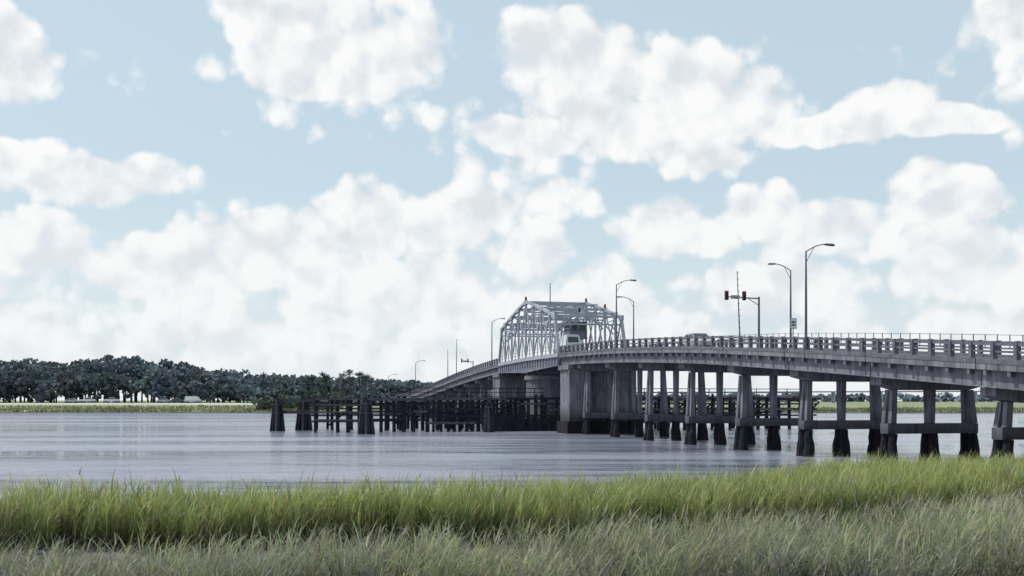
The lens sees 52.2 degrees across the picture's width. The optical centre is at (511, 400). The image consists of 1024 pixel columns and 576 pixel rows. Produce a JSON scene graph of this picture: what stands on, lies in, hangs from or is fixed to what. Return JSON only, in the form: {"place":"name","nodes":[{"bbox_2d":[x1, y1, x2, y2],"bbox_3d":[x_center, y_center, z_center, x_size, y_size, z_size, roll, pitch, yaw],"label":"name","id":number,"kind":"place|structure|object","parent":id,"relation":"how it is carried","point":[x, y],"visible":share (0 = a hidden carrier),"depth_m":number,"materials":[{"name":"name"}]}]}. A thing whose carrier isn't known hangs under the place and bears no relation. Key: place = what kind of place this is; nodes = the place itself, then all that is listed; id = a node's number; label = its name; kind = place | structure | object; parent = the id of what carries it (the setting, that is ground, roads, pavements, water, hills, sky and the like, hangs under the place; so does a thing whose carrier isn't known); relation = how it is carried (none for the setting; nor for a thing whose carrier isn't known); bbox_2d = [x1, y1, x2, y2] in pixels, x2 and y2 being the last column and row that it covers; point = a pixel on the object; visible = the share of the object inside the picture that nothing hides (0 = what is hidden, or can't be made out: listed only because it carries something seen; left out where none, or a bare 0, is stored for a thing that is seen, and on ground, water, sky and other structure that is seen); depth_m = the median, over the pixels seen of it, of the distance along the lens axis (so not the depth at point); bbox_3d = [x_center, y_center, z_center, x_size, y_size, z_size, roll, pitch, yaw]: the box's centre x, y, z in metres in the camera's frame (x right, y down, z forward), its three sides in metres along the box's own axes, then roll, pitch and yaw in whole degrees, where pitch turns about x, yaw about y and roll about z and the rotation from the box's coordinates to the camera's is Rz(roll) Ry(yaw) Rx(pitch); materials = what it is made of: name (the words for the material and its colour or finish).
{"place":"outdoors","nodes":[
{"label":"outdoors","id":0,"kind":"place"},
{"bbox_2d":[0,413,1023,530],"bbox_3d":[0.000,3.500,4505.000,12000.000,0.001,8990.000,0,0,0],"label":"water","id":1,"kind":"structure","parent":0,"point":[215,448],"depth_m":72.39,"materials":[{"name":"grey liquid"}]},
{"bbox_2d":[270,398,284,430],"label":"pile dolphin","id":2,"kind":"object","parent":1,"relation":"in","point":[277,423],"visible":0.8,"depth_m":121.16},
{"bbox_2d":[295,396,312,429],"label":"pile dolphin","id":3,"kind":"object","parent":1,"relation":"in","point":[303,421],"visible":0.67,"depth_m":124.37},
{"bbox_2d":[358,397,374,433],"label":"pile dolphin","id":4,"kind":"object","parent":1,"relation":"in","point":[366,423],"visible":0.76,"depth_m":109.96},
{"bbox_2d":[483,401,493,431],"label":"pile dolphin","id":5,"kind":"object","parent":1,"relation":"in","point":[488,421],"visible":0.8,"depth_m":116.61},
{"bbox_2d":[281,388,819,432],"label":"timber fender","id":6,"kind":"object","parent":1,"relation":"in","point":[508,420],"visible":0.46,"depth_m":121.41,"materials":[{"name":"black wood"}]},
{"bbox_2d":[0,400,1023,575],"bbox_3d":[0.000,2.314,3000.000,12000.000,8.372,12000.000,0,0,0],"label":"ground","id":7,"kind":"structure","parent":0,"point":[854,405],"depth_m":276.01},
{"bbox_2d":[0,354,492,402],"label":"tree line","id":8,"kind":"object","parent":7,"relation":"on","point":[42,381],"visible":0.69,"depth_m":386.06,"materials":[{"name":"green plant"}]},
{"bbox_2d":[301,379,311,394],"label":"palm tree","id":9,"kind":"object","parent":7,"relation":"on","point":[308,381],"visible":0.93,"depth_m":308.29,"materials":[{"name":"green plant"}]},
{"bbox_2d":[305,375,317,407],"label":"palm tree","id":10,"kind":"object","parent":7,"relation":"on","point":[311,378],"visible":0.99,"depth_m":306.62,"materials":[{"name":"green plant"}]},
{"bbox_2d":[316,372,330,407],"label":"palm tree","id":11,"kind":"object","parent":7,"relation":"on","point":[321,374],"visible":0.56,"depth_m":309.83,"materials":[{"name":"green plant"}]},
{"bbox_2d":[320,374,331,407],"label":"palm tree","id":12,"kind":"object","parent":7,"relation":"on","point":[325,377],"visible":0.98,"depth_m":305.80,"materials":[{"name":"green plant"}]},
{"bbox_2d":[336,371,348,396],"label":"palm tree","id":13,"kind":"object","parent":7,"relation":"on","point":[343,381],"visible":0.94,"depth_m":307.82,"materials":[{"name":"green plant"}]},
{"bbox_2d":[344,369,355,397],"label":"palm tree","id":14,"kind":"object","parent":7,"relation":"on","point":[349,377],"visible":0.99,"depth_m":305.83,"materials":[{"name":"green plant"}]},
{"bbox_2d":[353,371,365,402],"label":"palm tree","id":15,"kind":"object","parent":7,"relation":"on","point":[359,374],"visible":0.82,"depth_m":309.80,"materials":[{"name":"green plant"}]},
{"bbox_2d":[252,389,475,409],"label":"bank shrubs","id":16,"kind":"object","parent":7,"relation":"on","point":[266,403],"visible":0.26,"depth_m":308.30,"materials":[{"name":"green plant"}]},
{"bbox_2d":[360,373,371,396],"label":"palm tree","id":17,"kind":"object","parent":7,"relation":"on","point":[365,378],"visible":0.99,"depth_m":306.81,"materials":[{"name":"green plant"}]},
{"bbox_2d":[0,447,1023,556],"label":"cordgrass","id":18,"kind":"object","parent":7,"relation":"on","point":[177,513],"visible":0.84,"depth_m":24.63,"materials":[{"name":"green plant"}]},
{"bbox_2d":[0,479,1023,575],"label":"foreground marsh grass","id":19,"kind":"structure","parent":7,"relation":"on","point":[989,535],"depth_m":14.54,"materials":[{"name":"green plant"}]},
{"bbox_2d":[0,402,1023,411],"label":"bank grass","id":20,"kind":"structure","parent":7,"relation":"on","point":[17,408],"depth_m":306.16,"materials":[{"name":"green plant"}]},
{"bbox_2d":[376,283,1023,462],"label":"swing bridge","id":21,"kind":"structure","parent":7,"relation":"on","point":[594,387],"depth_m":75.68,"materials":[{"name":"concrete"}]},
{"bbox_2d":[415,360,424,391],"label":"street lamp","id":22,"kind":"object","parent":21,"relation":"on","point":[415,374],"visible":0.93,"depth_m":217.58,"materials":[{"name":"grey metal"}]},
{"bbox_2d":[456,339,456,376],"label":"antenna mast","id":23,"kind":"object","parent":21,"relation":"attached to","point":[456,357],"visible":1,"depth_m":173.60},
{"bbox_2d":[491,318,504,364],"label":"street lamp","id":24,"kind":"object","parent":21,"relation":"on","point":[491,340],"visible":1,"depth_m":147.60,"materials":[{"name":"grey metal"}]},
{"bbox_2d":[553,334,580,352],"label":"white van","id":25,"kind":"object","parent":21,"relation":"on","point":[567,339],"visible":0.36,"depth_m":114.80,"materials":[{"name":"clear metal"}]},
{"bbox_2d":[615,279,635,351],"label":"street lamp","id":26,"kind":"object","parent":21,"relation":"on","point":[616,346],"visible":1,"depth_m":96.78,"materials":[{"name":"grey metal"}]},
{"bbox_2d":[617,296,633,338],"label":"street lamp","id":27,"kind":"object","parent":21,"relation":"on","point":[633,312],"visible":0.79,"depth_m":114.65,"materials":[{"name":"grey metal"}]},
{"bbox_2d":[682,333,716,346],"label":"car","id":28,"kind":"object","parent":21,"relation":"on","point":[699,339],"visible":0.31,"depth_m":92.37,"materials":[{"name":"silver metal"}]},
{"bbox_2d":[736,272,740,335],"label":"raised barrier gate arm","id":29,"kind":"object","parent":21,"relation":"attached to","point":[738,305],"visible":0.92,"depth_m":89.44},
{"bbox_2d":[725,291,759,336],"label":"traffic signal","id":30,"kind":"object","parent":21,"relation":"attached to","point":[743,297],"visible":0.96,"depth_m":85.93,"materials":[{"name":"paint"}]},
{"bbox_2d":[768,263,791,347],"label":"street lamp","id":31,"kind":"object","parent":21,"relation":"on","point":[790,345],"visible":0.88,"depth_m":81.06,"materials":[{"name":"grey metal"}]},
{"bbox_2d":[790,318,796,336],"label":"traffic sign","id":32,"kind":"object","parent":21,"relation":"attached to","point":[793,323],"visible":1,"depth_m":65.23,"materials":[{"name":"white metal"}]},
{"bbox_2d":[803,243,834,355],"bbox_3d":[18.723,-6.171,63.749,2.060,6.900,0.304,0,0,-14],"label":"street lamp","id":33,"kind":"object","parent":21,"relation":"on","point":[805,347],"visible":1,"depth_m":63.49,"materials":[{"name":"grey metal"}]},
{"bbox_2d":[645,391,979,402],"bbox_3d":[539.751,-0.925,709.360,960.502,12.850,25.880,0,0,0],"label":"distant causeway bridge","id":34,"kind":"structure","parent":7,"relation":"on","point":[834,392],"depth_m":712.74,"materials":[{"name":"concrete"}]},
{"bbox_2d":[636,391,995,401],"bbox_3d":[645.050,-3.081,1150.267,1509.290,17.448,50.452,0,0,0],"label":"distant tree line","id":35,"kind":"object","parent":7,"relation":"on","point":[862,397],"visible":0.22,"depth_m":1144.23,"materials":[{"name":"green plant"}]},
{"bbox_2d":[0,0,1023,400],"label":"sky","id":36,"kind":"structure","parent":0,"point":[283,187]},
{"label":"road","id":37,"kind":"structure","parent":0,"visible":0},
{"bbox_2d":[65,398,78,402],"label":"car","id":38,"kind":"object","parent":37,"relation":"on","point":[69,400],"visible":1,"depth_m":359.06,"materials":[{"name":"silver metal"}]},
{"bbox_2d":[79,397,95,402],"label":"pickup truck","id":39,"kind":"object","parent":37,"relation":"on","point":[87,399],"visible":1,"depth_m":358.70,"materials":[{"name":"white metal"}]},
{"bbox_2d":[103,397,119,402],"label":"pickup truck","id":40,"kind":"object","parent":37,"relation":"on","point":[112,399],"visible":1,"depth_m":358.19,"materials":[{"name":"white metal"}]},
{"bbox_2d":[158,398,169,402],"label":"car","id":41,"kind":"object","parent":37,"relation":"on","point":[161,400],"visible":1,"depth_m":357.08,"materials":[{"name":"silver metal"}]},
{"bbox_2d":[170,398,184,402],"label":"car","id":42,"kind":"object","parent":37,"relation":"on","point":[174,400],"visible":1,"depth_m":356.84,"materials":[{"name":"grey metal"}]},
{"bbox_2d":[185,396,200,402],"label":"white van","id":43,"kind":"object","parent":37,"relation":"on","point":[188,399],"visible":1,"depth_m":356.35,"materials":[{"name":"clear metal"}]}
]}

